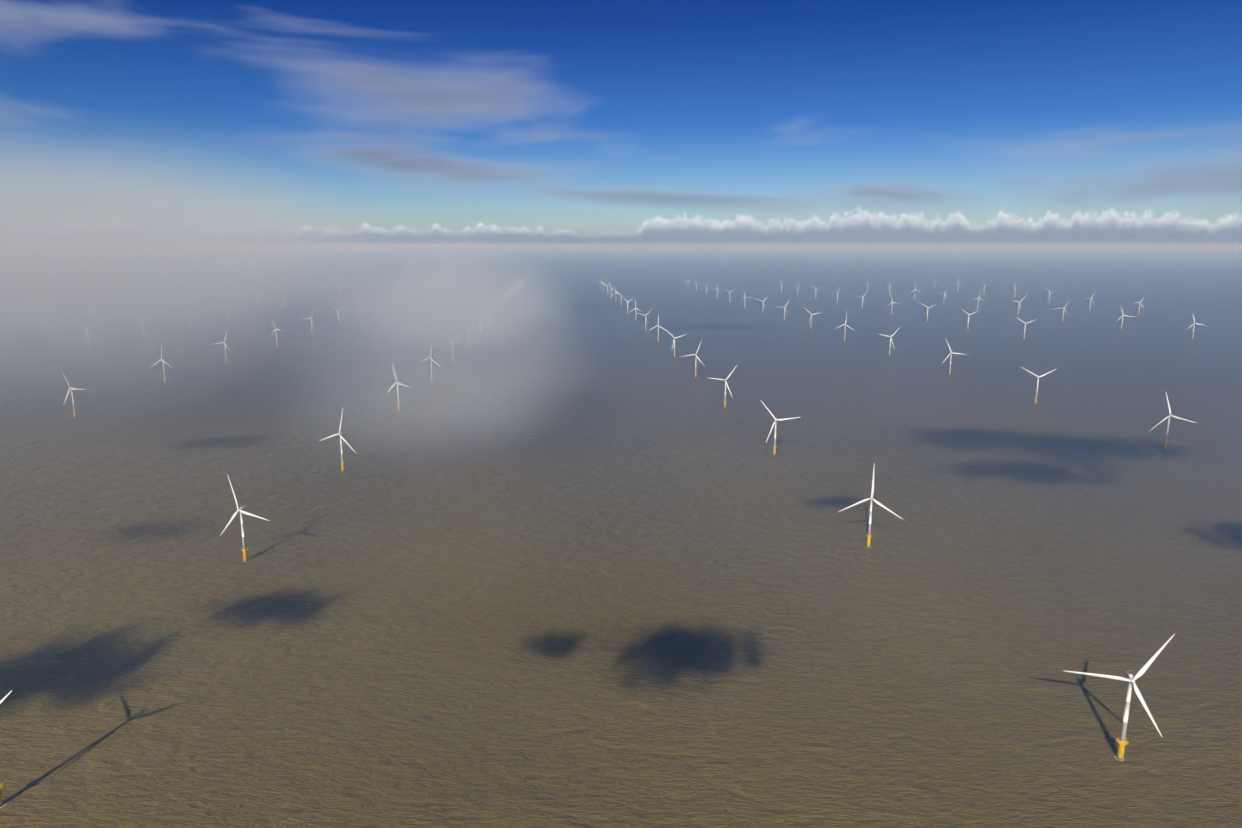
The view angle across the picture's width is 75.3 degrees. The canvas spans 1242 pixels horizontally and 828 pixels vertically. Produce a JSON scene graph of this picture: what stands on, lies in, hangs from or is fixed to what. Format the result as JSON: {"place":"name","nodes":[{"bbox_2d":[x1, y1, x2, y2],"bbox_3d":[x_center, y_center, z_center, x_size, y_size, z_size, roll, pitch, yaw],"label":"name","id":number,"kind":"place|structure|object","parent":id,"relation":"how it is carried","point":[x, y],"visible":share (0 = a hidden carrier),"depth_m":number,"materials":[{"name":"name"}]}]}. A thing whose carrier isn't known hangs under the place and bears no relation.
{"place":"outdoors","nodes":[
{"label":"outdoors","id":0,"kind":"place"},
{"bbox_2d":[0,247,1241,827],"bbox_3d":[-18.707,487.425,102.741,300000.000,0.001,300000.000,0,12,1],"label":"sea","id":1,"kind":"structure","parent":0,"point":[398,753],"depth_m":1230.21,"materials":[{"name":"liquid"}]},
{"bbox_2d":[0,690,11,807],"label":"wind turbine","id":2,"kind":"object","parent":1,"relation":"on","point":[1,800],"visible":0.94,"depth_m":727.56,"materials":[{"name":"metal"}]},
{"bbox_2d":[61,370,84,417],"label":"wind turbine","id":3,"kind":"object","parent":1,"relation":"on","point":[73,387],"depth_m":2355.56,"materials":[{"name":"metal"}]},
{"bbox_2d":[154,348,166,382],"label":"wind turbine","id":4,"kind":"object","parent":1,"relation":"on","point":[163,366],"depth_m":2949.25,"materials":[{"name":"metal"}]},
{"bbox_2d":[216,333,231,362],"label":"wind turbine","id":5,"kind":"object","parent":1,"relation":"on","point":[225,348],"depth_m":3455.53,"materials":[{"name":"metal"}]},
{"bbox_2d":[220,475,268,561],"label":"wind turbine","id":6,"kind":"object","parent":1,"relation":"on","point":[245,557],"depth_m":1280.02,"materials":[{"name":"metal"}]},
{"bbox_2d":[319,408,355,471],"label":"wind turbine","id":7,"kind":"object","parent":1,"relation":"on","point":[342,460],"depth_m":1792.35,"materials":[{"name":"metal"}]},
{"bbox_2d":[386,364,409,408],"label":"wind turbine","id":8,"kind":"object","parent":1,"relation":"on","point":[398,392],"depth_m":2462.66,"materials":[{"name":"metal"}]},
{"bbox_2d":[666,330,686,356],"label":"wind turbine","id":9,"kind":"object","parent":1,"relation":"on","point":[674,341],"depth_m":3613.06,"materials":[{"name":"metal"}]},
{"bbox_2d":[682,340,702,376],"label":"wind turbine","id":10,"kind":"object","parent":1,"relation":"on","point":[695,359],"depth_m":3072.11,"materials":[{"name":"metal"}]},
{"bbox_2d":[712,367,735,407],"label":"wind turbine","id":11,"kind":"object","parent":1,"relation":"on","point":[725,388],"depth_m":2493.68,"materials":[{"name":"metal"}]},
{"bbox_2d":[761,401,799,454],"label":"wind turbine","id":12,"kind":"object","parent":1,"relation":"on","point":[775,423],"depth_m":1931.05,"materials":[{"name":"metal"}]},
{"bbox_2d":[840,464,901,547],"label":"wind turbine","id":13,"kind":"object","parent":1,"relation":"on","point":[868,535],"depth_m":1340.08,"materials":[{"name":"metal"}]},
{"bbox_2d":[879,332,895,355],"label":"wind turbine","id":14,"kind":"object","parent":1,"relation":"on","point":[890,341],"depth_m":3665.29,"materials":[{"name":"metal"}]},
{"bbox_2d":[941,340,967,374],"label":"wind turbine","id":15,"kind":"object","parent":1,"relation":"on","point":[950,359],"depth_m":3132.88,"materials":[{"name":"metal"}]},
{"bbox_2d":[1023,368,1057,403],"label":"wind turbine","id":16,"kind":"object","parent":1,"relation":"on","point":[1037,383],"depth_m":2549.13,"materials":[{"name":"metal"}]},
{"bbox_2d":[1066,634,1174,760],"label":"wind turbine","id":17,"kind":"object","parent":1,"relation":"on","point":[1123,738],"depth_m":780.92,"materials":[{"name":"metal"}]},
{"bbox_2d":[1151,393,1195,449],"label":"wind turbine","id":18,"kind":"object","parent":1,"relation":"on","point":[1167,431],"depth_m":1985.05,"materials":[{"name":"metal"}]}
]}

